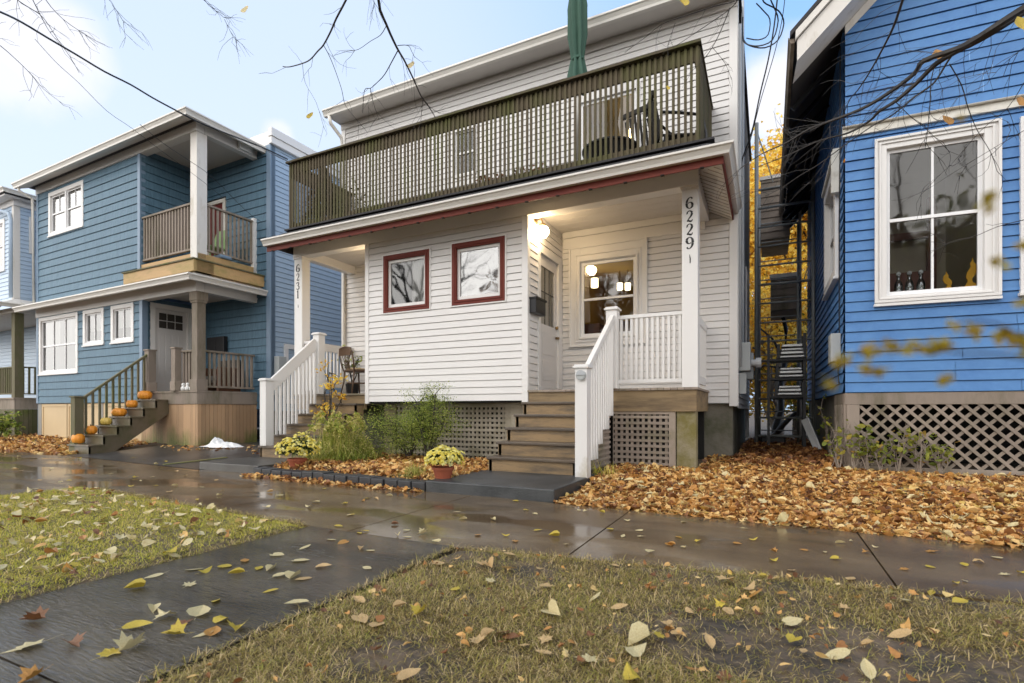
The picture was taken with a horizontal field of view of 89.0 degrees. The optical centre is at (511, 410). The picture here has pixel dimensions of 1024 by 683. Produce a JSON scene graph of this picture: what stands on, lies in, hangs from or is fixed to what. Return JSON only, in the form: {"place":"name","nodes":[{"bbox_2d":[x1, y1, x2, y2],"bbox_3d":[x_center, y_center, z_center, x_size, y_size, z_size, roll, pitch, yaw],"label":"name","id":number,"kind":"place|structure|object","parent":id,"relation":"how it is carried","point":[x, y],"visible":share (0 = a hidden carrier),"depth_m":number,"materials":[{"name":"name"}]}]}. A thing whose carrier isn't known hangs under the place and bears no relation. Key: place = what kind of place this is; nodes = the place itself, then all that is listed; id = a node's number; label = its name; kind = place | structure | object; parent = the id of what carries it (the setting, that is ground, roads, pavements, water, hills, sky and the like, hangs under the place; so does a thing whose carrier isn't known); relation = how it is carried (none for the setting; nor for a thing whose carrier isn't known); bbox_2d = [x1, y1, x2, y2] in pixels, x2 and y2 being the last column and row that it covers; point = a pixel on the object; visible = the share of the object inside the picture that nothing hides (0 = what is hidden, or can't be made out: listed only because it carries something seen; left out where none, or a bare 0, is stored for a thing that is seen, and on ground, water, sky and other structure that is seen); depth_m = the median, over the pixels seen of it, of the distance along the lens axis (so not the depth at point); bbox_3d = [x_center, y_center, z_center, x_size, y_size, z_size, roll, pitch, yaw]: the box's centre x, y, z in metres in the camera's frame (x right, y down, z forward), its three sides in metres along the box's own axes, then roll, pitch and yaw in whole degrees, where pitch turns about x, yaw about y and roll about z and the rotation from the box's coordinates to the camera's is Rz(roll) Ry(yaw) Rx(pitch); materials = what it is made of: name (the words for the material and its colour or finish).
{"place":"outdoors","nodes":[
{"label":"outdoors","id":0,"kind":"place"},
{"bbox_2d":[0,477,79,494],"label":"side path","id":1,"kind":"structure","parent":0,"point":[8,486],"depth_m":6.26,"materials":[{"name":"concrete"}]},
{"bbox_2d":[67,439,259,469],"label":"driveway","id":2,"kind":"structure","parent":0,"point":[152,455],"depth_m":10.23,"materials":[{"name":"concrete"}]},
{"bbox_2d":[199,437,243,447],"bbox_3d":[-6.353,0.688,11.385,1.030,0.210,0.520,0,0,26],"label":"cloth","id":3,"kind":"object","parent":2,"relation":"on","point":[215,442],"visible":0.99,"depth_m":11.27,"materials":[{"name":"fabric"}]},
{"bbox_2d":[206,360,240,391],"bbox_3d":[-7.348,-0.868,13.118,0.851,0.835,0.655,0,0,26],"label":"wicker seat","id":4,"kind":"object","parent":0,"point":[224,389],"visible":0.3,"depth_m":13.04,"materials":[{"name":"brown wicker"}]},
{"bbox_2d":[0,0,992,410],"label":"sky","id":5,"kind":"structure","parent":0,"point":[183,67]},
{"bbox_2d":[0,450,1023,605],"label":"sidewalk","id":6,"kind":"structure","parent":0,"point":[886,558],"depth_m":3.97,"materials":[{"name":"grey concrete"}]},
{"bbox_2d":[0,428,1023,682],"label":"ground","id":7,"kind":"structure","parent":0,"point":[784,646],"depth_m":2.13,"materials":[{"name":"green plant"}]},
{"bbox_2d":[0,411,25,436],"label":"fern","id":8,"kind":"object","parent":7,"relation":"on","point":[7,423],"visible":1,"depth_m":15.07,"materials":[{"name":"green plant"}]},
{"bbox_2d":[0,186,37,435],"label":"clapboard house","id":9,"kind":"structure","parent":7,"relation":"on","point":[18,361],"depth_m":15.82,"materials":[{"name":"blue wood"}]},
{"bbox_2d":[0,218,5,271],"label":"window","id":10,"kind":"structure","parent":9,"relation":"in","point":[2,222],"depth_m":15.91,"materials":[{"name":"white glass"}]},
{"bbox_2d":[0,485,271,580],"bbox_3d":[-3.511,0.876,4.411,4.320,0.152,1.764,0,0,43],"label":"leaf litter","id":11,"kind":"object","parent":7,"relation":"on","point":[113,549],"visible":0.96,"depth_m":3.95,"materials":[{"name":"plant"}]},
{"bbox_2d":[0,485,304,600],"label":"lawn grass","id":12,"kind":"structure","parent":7,"relation":"on","point":[79,530],"depth_m":3.91,"materials":[{"name":"green plant"}]},
{"bbox_2d":[11,106,340,453],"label":"shingled house","id":13,"kind":"structure","parent":7,"relation":"on","point":[139,288],"depth_m":13.04,"materials":[{"name":"blue wood"}]},
{"bbox_2d":[37,312,79,375],"bbox_3d":[-12.629,-1.833,14.804,2.249,1.664,0.550,0,0,26],"label":"window","id":14,"kind":"structure","parent":13,"relation":"in","point":[58,334],"depth_m":15.05,"materials":[{"name":"white glass"}]},
{"bbox_2d":[47,180,84,237],"bbox_3d":[-12.333,-5.546,14.424,1.959,1.267,0.102,0,0,27],"label":"window","id":15,"kind":"structure","parent":13,"relation":"in","point":[65,204],"depth_m":14.42,"materials":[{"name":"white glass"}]},
{"bbox_2d":[81,307,104,346],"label":"window","id":16,"kind":"structure","parent":13,"relation":"in","point":[93,319],"depth_m":13.88,"materials":[{"name":"white glass"}]},
{"bbox_2d":[109,302,134,343],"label":"window","id":17,"kind":"structure","parent":13,"relation":"in","point":[122,315],"depth_m":13.24,"materials":[{"name":"white glass"}]},
{"bbox_2d":[0,11,287,159],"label":"power line","id":18,"kind":"object","parent":13,"relation":"attached to","point":[35,30],"visible":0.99,"depth_m":9.53,"materials":[{"name":"rubber"}]},
{"bbox_2d":[149,302,191,390],"bbox_3d":[-8.760,-1.570,13.386,0.085,2.230,1.020,0,0,27],"label":"door","id":19,"kind":"structure","parent":13,"relation":"in","point":[170,326],"depth_m":13.30,"materials":[{"name":"wood"}]},
{"bbox_2d":[207,198,225,255],"bbox_3d":[-7.810,-4.510,13.793,0.800,2.050,0.085,0,0,27],"label":"balcony door","id":20,"kind":"structure","parent":13,"relation":"in","point":[221,203],"depth_m":13.76,"materials":[{"name":"wood"}]},
{"bbox_2d":[283,344,294,403],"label":"window","id":21,"kind":"structure","parent":13,"relation":"in","point":[286,347],"depth_m":13.16,"materials":[{"name":"white glass"}]},
{"bbox_2d":[0,0,391,115],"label":"street tree","id":22,"kind":"object","parent":7,"relation":"on","point":[219,11],"visible":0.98,"depth_m":6.59,"materials":[{"name":"brown plant"}]},
{"bbox_2d":[0,526,453,682],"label":"walkway","id":23,"kind":"structure","parent":7,"relation":"on","point":[99,611],"depth_m":2.48,"materials":[{"name":"grey concrete"}]},
{"bbox_2d":[18,664,52,682],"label":"fallen leaf","id":24,"kind":"object","parent":23,"relation":"on","point":[28,673],"visible":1,"depth_m":1.77,"materials":[{"name":"plant"}]},
{"bbox_2d":[20,605,51,619],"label":"fallen leaf","id":25,"kind":"object","parent":23,"relation":"on","point":[40,613],"visible":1,"depth_m":2.25,"materials":[{"name":"plant"}]},
{"bbox_2d":[90,648,120,660],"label":"fallen leaf","id":26,"kind":"object","parent":23,"relation":"on","point":[105,652],"visible":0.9,"depth_m":1.95,"materials":[{"name":"plant"}]},
{"bbox_2d":[113,630,145,653],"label":"fallen leaf","id":27,"kind":"object","parent":23,"relation":"on","point":[124,642],"visible":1,"depth_m":1.98,"materials":[{"name":"plant"}]},
{"bbox_2d":[114,620,152,629],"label":"fallen leaf","id":28,"kind":"object","parent":23,"relation":"on","point":[134,624],"visible":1,"depth_m":2.19,"materials":[{"name":"plant"}]},
{"bbox_2d":[124,578,145,587],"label":"fallen leaf","id":29,"kind":"object","parent":23,"relation":"on","point":[139,582],"visible":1,"depth_m":2.67,"materials":[{"name":"plant"}]},
{"bbox_2d":[161,618,191,633],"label":"fallen leaf","id":30,"kind":"object","parent":23,"relation":"on","point":[178,627],"visible":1,"depth_m":2.13,"materials":[{"name":"plant"}]},
{"bbox_2d":[186,605,210,619],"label":"fallen leaf","id":31,"kind":"object","parent":23,"relation":"on","point":[198,610],"visible":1,"depth_m":2.33,"materials":[{"name":"plant"}]},
{"bbox_2d":[200,456,286,472],"bbox_3d":[-3.969,0.871,8.366,1.340,0.148,1.280,0,0,26],"label":"step pad","id":32,"kind":"object","parent":7,"relation":"on","point":[245,465],"visible":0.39,"depth_m":7.96,"materials":[{"name":"concrete"}]},
{"bbox_2d":[274,432,320,468],"bbox_3d":[-3.127,0.576,7.524,0.636,0.538,0.624,0,0,26],"label":"chrysanthemum pot","id":33,"kind":"object","parent":7,"relation":"on","point":[294,444],"visible":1,"depth_m":7.43,"materials":[{"name":"ceramic"}]},
{"bbox_2d":[310,359,347,423],"bbox_3d":[-3.159,-0.061,9.309,0.792,1.763,0.739,0,0,26],"label":"yellow sapling","id":34,"kind":"object","parent":7,"relation":"on","point":[328,386],"visible":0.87,"depth_m":9.24,"materials":[{"name":"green plant"}]},
{"bbox_2d":[283,409,387,461],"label":"ornamental grass","id":35,"kind":"object","parent":7,"relation":"on","point":[336,444],"depth_m":8.20,"materials":[{"name":"plant"}]},
{"bbox_2d":[240,452,488,492],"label":"leaf litter","id":36,"kind":"object","parent":7,"relation":"on","point":[389,466],"visible":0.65,"depth_m":7.06,"materials":[{"name":"orange plant"}]},
{"bbox_2d":[346,394,460,457],"bbox_3d":[-1.772,0.247,8.490,1.762,1.132,1.684,0,0,26],"label":"feathery shrub","id":37,"kind":"object","parent":7,"relation":"on","point":[398,440],"visible":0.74,"depth_m":8.38,"materials":[{"name":"green plant"}]},
{"bbox_2d":[398,479,418,489],"bbox_3d":[-1.207,0.875,6.116,0.193,0.119,0.190,0,0,29],"label":"edging brick","id":38,"kind":"object","parent":7,"relation":"on","point":[403,483],"visible":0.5,"depth_m":6.04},
{"bbox_2d":[397,668,420,681],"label":"fallen leaf","id":39,"kind":"object","parent":7,"relation":"on","point":[405,673],"visible":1,"depth_m":1.72,"materials":[{"name":"plant"}]},
{"bbox_2d":[396,460,428,478],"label":"grass tuft","id":40,"kind":"object","parent":7,"relation":"on","point":[414,471],"visible":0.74,"depth_m":6.37,"materials":[{"name":"plant"}]},
{"bbox_2d":[412,480,426,490],"bbox_3d":[-1.026,0.876,6.021,0.193,0.118,0.190,0,0,29],"label":"edging brick","id":41,"kind":"object","parent":7,"relation":"on","point":[420,484],"visible":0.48,"depth_m":5.93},
{"bbox_2d":[395,380,470,457],"bbox_3d":[-1.222,0.156,8.240,1.253,1.313,1.318,0,0,26],"label":"feathery shrub","id":42,"kind":"object","parent":7,"relation":"on","point":[427,434],"visible":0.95,"depth_m":8.14,"materials":[{"name":"green plant"}]},
{"bbox_2d":[424,444,464,478],"bbox_3d":[-0.820,0.601,6.084,0.478,0.408,0.491,0,0,26],"label":"chrysanthemum pot","id":43,"kind":"object","parent":7,"relation":"on","point":[441,454],"visible":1,"depth_m":5.99,"materials":[{"name":"ceramic"}]},
{"bbox_2d":[259,0,737,148],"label":"street tree","id":44,"kind":"object","parent":7,"relation":"on","point":[386,26],"visible":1,"depth_m":5.67,"materials":[{"name":"brown plant"}]},
{"bbox_2d":[258,0,760,478],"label":"duplex house","id":45,"kind":"structure","parent":7,"relation":"on","point":[631,266],"depth_m":8.55,"materials":[{"name":"white wood"}]},
{"bbox_2d":[305,167,342,219],"bbox_3d":[-3.887,-4.263,10.713,0.988,1.536,0.959,0,0,26],"label":"potted evergreen","id":46,"kind":"object","parent":45,"relation":"on","point":[323,196],"visible":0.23,"depth_m":10.57,"materials":[{"name":"green plant"}]},
{"bbox_2d":[339,346,364,393],"bbox_3d":[-3.060,-0.767,10.164,0.468,0.917,0.495,0,0,41],"label":"cafe chair","id":47,"kind":"object","parent":45,"relation":"on","point":[344,351],"visible":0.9,"depth_m":10.02,"materials":[{"name":"brown wood"}]},
{"bbox_2d":[383,249,428,312],"bbox_3d":[-1.744,-2.236,9.275,0.990,1.016,0.485,0,0,26],"label":"window","id":48,"kind":"structure","parent":45,"relation":"in","point":[406,275],"depth_m":9.23,"materials":[{"name":"glass"}]},
{"bbox_2d":[455,125,476,178],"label":"window","id":49,"kind":"structure","parent":45,"relation":"in","point":[472,125],"depth_m":10.64,"materials":[{"name":"white glass"}]},
{"bbox_2d":[452,235,504,305],"bbox_3d":[-0.452,-2.244,8.641,0.987,1.022,0.485,0,0,26],"label":"window","id":50,"kind":"structure","parent":45,"relation":"in","point":[477,266],"depth_m":8.82,"materials":[{"name":"white glass"}]},
{"bbox_2d":[529,296,546,316],"bbox_3d":[0.410,-1.639,8.238,0.135,0.249,0.422,0,0,26],"label":"mailbox","id":51,"kind":"object","parent":45,"relation":"attached to","point":[537,306],"visible":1,"depth_m":8.12,"materials":[{"name":"black metal"}]},
{"bbox_2d":[536,243,561,389],"bbox_3d":[0.619,-1.502,8.888,0.177,2.384,1.063,0,0,26],"label":"door","id":52,"kind":"structure","parent":45,"relation":"in","point":[549,344],"depth_m":8.97,"materials":[{"name":"white wood"}]},
{"bbox_2d":[567,0,587,160],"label":"patio umbrella","id":53,"kind":"object","parent":45,"relation":"on","point":[577,31],"visible":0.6,"depth_m":8.15,"materials":[{"name":"green fabric"}]},
{"bbox_2d":[569,239,645,347],"bbox_3d":[1.653,-2.003,9.041,1.386,1.764,0.102,0,0,26],"label":"window","id":54,"kind":"structure","parent":45,"relation":"in","point":[636,243],"depth_m":9.09,"materials":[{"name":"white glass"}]},
{"bbox_2d":[582,136,636,158],"bbox_3d":[1.528,-3.769,8.106,0.880,0.551,0.880,0,0,26],"label":"patio table","id":55,"kind":"object","parent":45,"relation":"on","point":[624,144],"visible":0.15,"depth_m":7.88,"materials":[{"name":"black metal"}]},
{"bbox_2d":[581,81,640,159],"bbox_3d":[1.850,-4.524,9.433,1.143,2.039,0.935,0,0,26],"label":"window","id":56,"kind":"structure","parent":45,"relation":"in","point":[635,83],"depth_m":9.32,"materials":[{"name":"white glass"}]},
{"bbox_2d":[623,104,670,145],"bbox_3d":[2.161,-4.014,8.095,0.664,1.041,0.774,0,0,44],"label":"patio chair","id":57,"kind":"object","parent":45,"relation":"on","point":[635,121],"visible":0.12,"depth_m":7.87,"materials":[{"name":"metal"}]},
{"bbox_2d":[646,90,707,142],"bbox_3d":[2.380,-4.014,7.651,0.774,1.041,0.664,0,0,3],"label":"patio chair","id":58,"kind":"object","parent":45,"relation":"on","point":[658,120],"visible":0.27,"depth_m":7.43,"materials":[{"name":"metal"}]},
{"bbox_2d":[745,266,747,341],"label":"side window","id":59,"kind":"structure","parent":45,"relation":"in","point":[746,271],"depth_m":10.82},
{"bbox_2d":[742,0,777,160],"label":"power line","id":60,"kind":"object","parent":45,"relation":"attached to","point":[762,81],"visible":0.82,"depth_m":8.00,"materials":[{"name":"rubber"}]},
{"bbox_2d":[742,0,778,46],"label":"power line","id":61,"kind":"object","parent":45,"relation":"attached to","point":[765,43],"visible":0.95,"depth_m":7.99,"materials":[{"name":"rubber"}]},
{"bbox_2d":[426,469,596,502],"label":"entrance slab","id":62,"kind":"structure","parent":7,"relation":"on","point":[541,487],"depth_m":5.70,"materials":[{"name":"grey concrete"}]},
{"bbox_2d":[150,546,1023,682],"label":"lawn grass","id":63,"kind":"structure","parent":7,"relation":"on","point":[245,646],"depth_m":2.15,"materials":[{"name":"green plant"}]},
{"bbox_2d":[540,599,560,615],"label":"fallen leaf","id":64,"kind":"object","parent":63,"relation":"on","point":[553,608],"visible":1,"depth_m":2.26,"materials":[{"name":"plant"}]},
{"bbox_2d":[615,642,646,656],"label":"fallen leaf","id":65,"kind":"object","parent":63,"relation":"on","point":[633,651],"visible":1,"depth_m":1.88,"materials":[{"name":"plant"}]},
{"bbox_2d":[623,662,641,679],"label":"fallen leaf","id":66,"kind":"object","parent":63,"relation":"on","point":[628,669],"visible":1,"depth_m":1.72,"materials":[{"name":"plant"}]},
{"bbox_2d":[628,621,658,645],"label":"fallen leaf","id":67,"kind":"object","parent":63,"relation":"on","point":[639,631],"visible":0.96,"depth_m":2.01,"materials":[{"name":"plant"}]},
{"bbox_2d":[155,547,1023,682],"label":"leaf litter","id":68,"kind":"object","parent":7,"relation":"on","point":[839,644],"visible":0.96,"depth_m":2.12,"materials":[{"name":"plant"}]},
{"bbox_2d":[759,194,799,442],"bbox_3d":[6.191,-2.135,12.111,0.856,5.900,0.056,0,0,26],"label":"ladder","id":69,"kind":"object","parent":7,"relation":"on","point":[798,322],"visible":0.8,"depth_m":12.09,"materials":[{"name":"metal"}]},
{"bbox_2d":[760,173,801,440],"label":"stair tower","id":70,"kind":"structure","parent":7,"relation":"on","point":[776,234],"depth_m":12.48,"materials":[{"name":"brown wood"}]},
{"bbox_2d":[754,317,808,434],"bbox_3d":[6.896,-1.036,13.464,1.386,3.914,0.338,0,0,42],"label":"alley tree","id":71,"kind":"object","parent":7,"relation":"on","point":[777,424],"visible":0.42,"depth_m":13.45,"materials":[{"name":"brown plant"}]},
{"bbox_2d":[755,122,814,444],"bbox_3d":[5.778,-2.685,11.072,1.134,7.000,0.251,0,0,26],"label":"scaffold frame","id":72,"kind":"object","parent":7,"relation":"on","point":[812,300],"visible":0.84,"depth_m":11.02,"materials":[{"name":"metal"}]},
{"bbox_2d":[731,437,842,466],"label":"leaf litter","id":73,"kind":"object","parent":7,"relation":"on","point":[790,449],"visible":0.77,"depth_m":8.63,"materials":[{"name":"plant"}]},
{"bbox_2d":[767,333,806,446],"bbox_3d":[5.433,-0.335,10.339,0.680,2.300,0.550,0,0,26],"label":"storage rack","id":74,"kind":"object","parent":7,"relation":"on","point":[792,360],"visible":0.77,"depth_m":10.21,"materials":[{"name":"black metal"}]},
{"bbox_2d":[775,381,803,395],"bbox_3d":[5.418,-0.429,10.196,0.500,0.280,0.520,0,0,26],"label":"ladder bundle","id":75,"kind":"object","parent":74,"relation":"on","point":[787,389],"visible":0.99,"depth_m":10.03,"materials":[{"name":"metal"}]},
{"bbox_2d":[776,363,804,377],"bbox_3d":[5.436,-0.774,10.187,0.500,0.280,0.520,0,0,26],"label":"ladder bundle","id":76,"kind":"object","parent":74,"relation":"on","point":[789,372],"visible":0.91,"depth_m":10.03,"materials":[{"name":"metal"}]},
{"bbox_2d":[777,344,806,358],"bbox_3d":[5.450,-1.145,10.169,0.500,0.280,0.540,0,0,26],"label":"ladder bundle","id":77,"kind":"object","parent":74,"relation":"on","point":[791,351],"visible":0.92,"depth_m":9.99,"materials":[{"name":"metal"}]},
{"bbox_2d":[554,454,1023,549],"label":"leaf litter","id":78,"kind":"object","parent":7,"relation":"on","point":[960,494],"visible":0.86,"depth_m":4.99,"materials":[{"name":"orange plant"}]},
{"bbox_2d":[780,616,802,625],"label":"fallen leaf","id":79,"kind":"object","parent":7,"relation":"on","point":[790,620],"visible":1,"depth_m":2.17,"materials":[{"name":"plant"}]},
{"bbox_2d":[801,418,820,448],"bbox_3d":[5.522,0.465,9.604,0.045,0.660,0.602,0,0,-5],"label":"leaning board","id":80,"kind":"object","parent":7,"relation":"on","point":[809,430],"visible":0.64,"depth_m":9.63,"materials":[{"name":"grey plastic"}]},
{"bbox_2d":[816,393,832,451],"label":"weed","id":81,"kind":"object","parent":7,"relation":"on","point":[825,426],"visible":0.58,"depth_m":8.61,"materials":[{"name":"green plant"}]},
{"bbox_2d":[822,421,855,467],"bbox_3d":[4.260,0.469,6.778,0.409,0.659,0.304,0,0,-23],"label":"weed","id":82,"kind":"object","parent":7,"relation":"on","point":[836,450],"visible":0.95,"depth_m":6.74,"materials":[{"name":"green plant"}]},
{"bbox_2d":[825,647,855,659],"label":"fallen leaf","id":83,"kind":"object","parent":7,"relation":"on","point":[840,653],"visible":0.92,"depth_m":1.87,"materials":[{"name":"plant"}]},
{"bbox_2d":[843,419,875,468],"bbox_3d":[4.410,0.452,6.641,0.349,0.693,0.371,0,0,26],"label":"weed","id":84,"kind":"object","parent":7,"relation":"on","point":[858,451],"visible":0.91,"depth_m":6.62,"materials":[{"name":"green plant"}]},
{"bbox_2d":[848,422,880,469],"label":"weed","id":85,"kind":"object","parent":7,"relation":"on","point":[858,439],"visible":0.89,"depth_m":6.58,"materials":[{"name":"green plant"}]},
{"bbox_2d":[860,658,876,681],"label":"fallen leaf","id":86,"kind":"object","parent":7,"relation":"on","point":[865,668],"visible":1,"depth_m":1.75,"materials":[{"name":"plant"}]},
{"bbox_2d":[716,0,1023,260],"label":"street tree","id":87,"kind":"object","parent":7,"relation":"on","point":[994,28],"visible":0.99,"depth_m":4.46,"materials":[{"name":"brown plant"}]},
{"bbox_2d":[822,114,1023,390],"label":"leafy twig","id":88,"kind":"object","parent":87,"relation":"attached to","point":[974,330],"visible":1,"depth_m":0.31,"materials":[{"name":"yellow plant"}]},
{"bbox_2d":[862,440,895,470],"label":"weed","id":89,"kind":"object","parent":7,"relation":"on","point":[877,452],"visible":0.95,"depth_m":6.48,"materials":[{"name":"green plant"}]},
{"bbox_2d":[887,425,912,470],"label":"weed","id":90,"kind":"object","parent":7,"relation":"on","point":[900,453],"visible":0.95,"depth_m":6.43,"materials":[{"name":"green plant"}]},
{"bbox_2d":[887,628,914,637],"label":"fallen leaf","id":91,"kind":"object","parent":7,"relation":"on","point":[901,632],"visible":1,"depth_m":2.04,"materials":[{"name":"plant"}]},
{"bbox_2d":[779,0,1023,475],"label":"blue house","id":92,"kind":"structure","parent":7,"relation":"on","point":[868,232],"depth_m":6.61,"materials":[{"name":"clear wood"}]},
{"bbox_2d":[822,168,844,300],"bbox_3d":[5.045,-2.664,7.828,0.542,1.682,1.630,0,0,26],"label":"window","id":93,"kind":"structure","parent":92,"relation":"in","point":[831,202],"depth_m":8.32,"materials":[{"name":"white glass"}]},
{"bbox_2d":[873,122,1002,306],"bbox_3d":[5.205,-2.372,6.423,1.264,2.111,0.117,0,0,23],"label":"window","id":94,"kind":"structure","parent":92,"relation":"in","point":[984,181],"depth_m":6.37,"materials":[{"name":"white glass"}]},
{"bbox_2d":[961,258,975,286],"bbox_3d":[5.558,-1.660,6.366,0.193,0.401,0.016,0,0,23],"label":"flame cutout","id":95,"kind":"object","parent":92,"relation":"on","point":[970,273],"visible":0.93,"depth_m":6.34,"materials":[{"name":"paper"}]},
{"bbox_2d":[1018,116,1023,295],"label":"window","id":96,"kind":"structure","parent":92,"relation":"in","point":[1021,125],"depth_m":6.07,"materials":[{"name":"white glass"}]},
{"bbox_2d":[900,428,936,472],"bbox_3d":[4.982,0.503,6.366,0.253,0.590,0.378,0,0,-36],"label":"weed","id":97,"kind":"object","parent":7,"relation":"on","point":[918,459],"visible":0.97,"depth_m":6.36,"materials":[{"name":"green plant"}]},
{"bbox_2d":[924,438,960,473],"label":"weed","id":98,"kind":"object","parent":7,"relation":"on","point":[936,448],"visible":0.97,"depth_m":6.27,"materials":[{"name":"green plant"}]},
{"bbox_2d":[749,411,808,438],"bbox_3d":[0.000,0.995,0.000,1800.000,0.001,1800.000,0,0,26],"label":"terrain","id":99,"kind":"structure","parent":0,"point":[788,426],"depth_m":32.17,"materials":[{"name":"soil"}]},
{"bbox_2d":[0,433,259,454],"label":"leaf litter","id":100,"kind":"object","parent":99,"relation":"on","point":[49,445],"visible":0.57,"depth_m":12.46,"materials":[{"name":"plant"}]},
{"bbox_2d":[749,259,807,434],"bbox_3d":[8.398,-1.972,16.556,5.120,5.984,4.791,0,0,-26],"label":"yellow tree","id":101,"kind":"object","parent":99,"relation":"on","point":[775,327],"visible":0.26,"depth_m":16.07,"materials":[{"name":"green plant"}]},
{"bbox_2d":[749,312,807,418],"bbox_3d":[7.708,-1.900,18.664,5.360,5.596,5.022,0,0,26],"label":"thicket","id":102,"kind":"object","parent":99,"relation":"on","point":[752,401],"visible":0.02,"depth_m":17.57,"materials":[{"name":"yellow plant"}]},
{"bbox_2d":[750,228,807,428],"bbox_3d":[10.872,-3.111,21.462,9.037,8.050,8.862,0,0,-6],"label":"thicket","id":103,"kind":"object","parent":99,"relation":"on","point":[772,407],"visible":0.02,"depth_m":20.73,"materials":[{"name":"yellow plant"}]},
{"bbox_2d":[750,292,808,420],"bbox_3d":[10.788,-1.668,18.059,5.981,5.137,5.786,0,0,26],"label":"thicket","id":104,"kind":"object","parent":99,"relation":"on","point":[794,401],"visible":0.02,"depth_m":17.44,"materials":[{"name":"yellow plant"}]},
{"bbox_2d":[749,103,844,434],"bbox_3d":[10.359,-5.723,20.195,10.009,13.480,9.987,0,0,26],"label":"yellow tree","id":105,"kind":"object","parent":99,"relation":"on","point":[764,168],"visible":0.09,"depth_m":18.59,"materials":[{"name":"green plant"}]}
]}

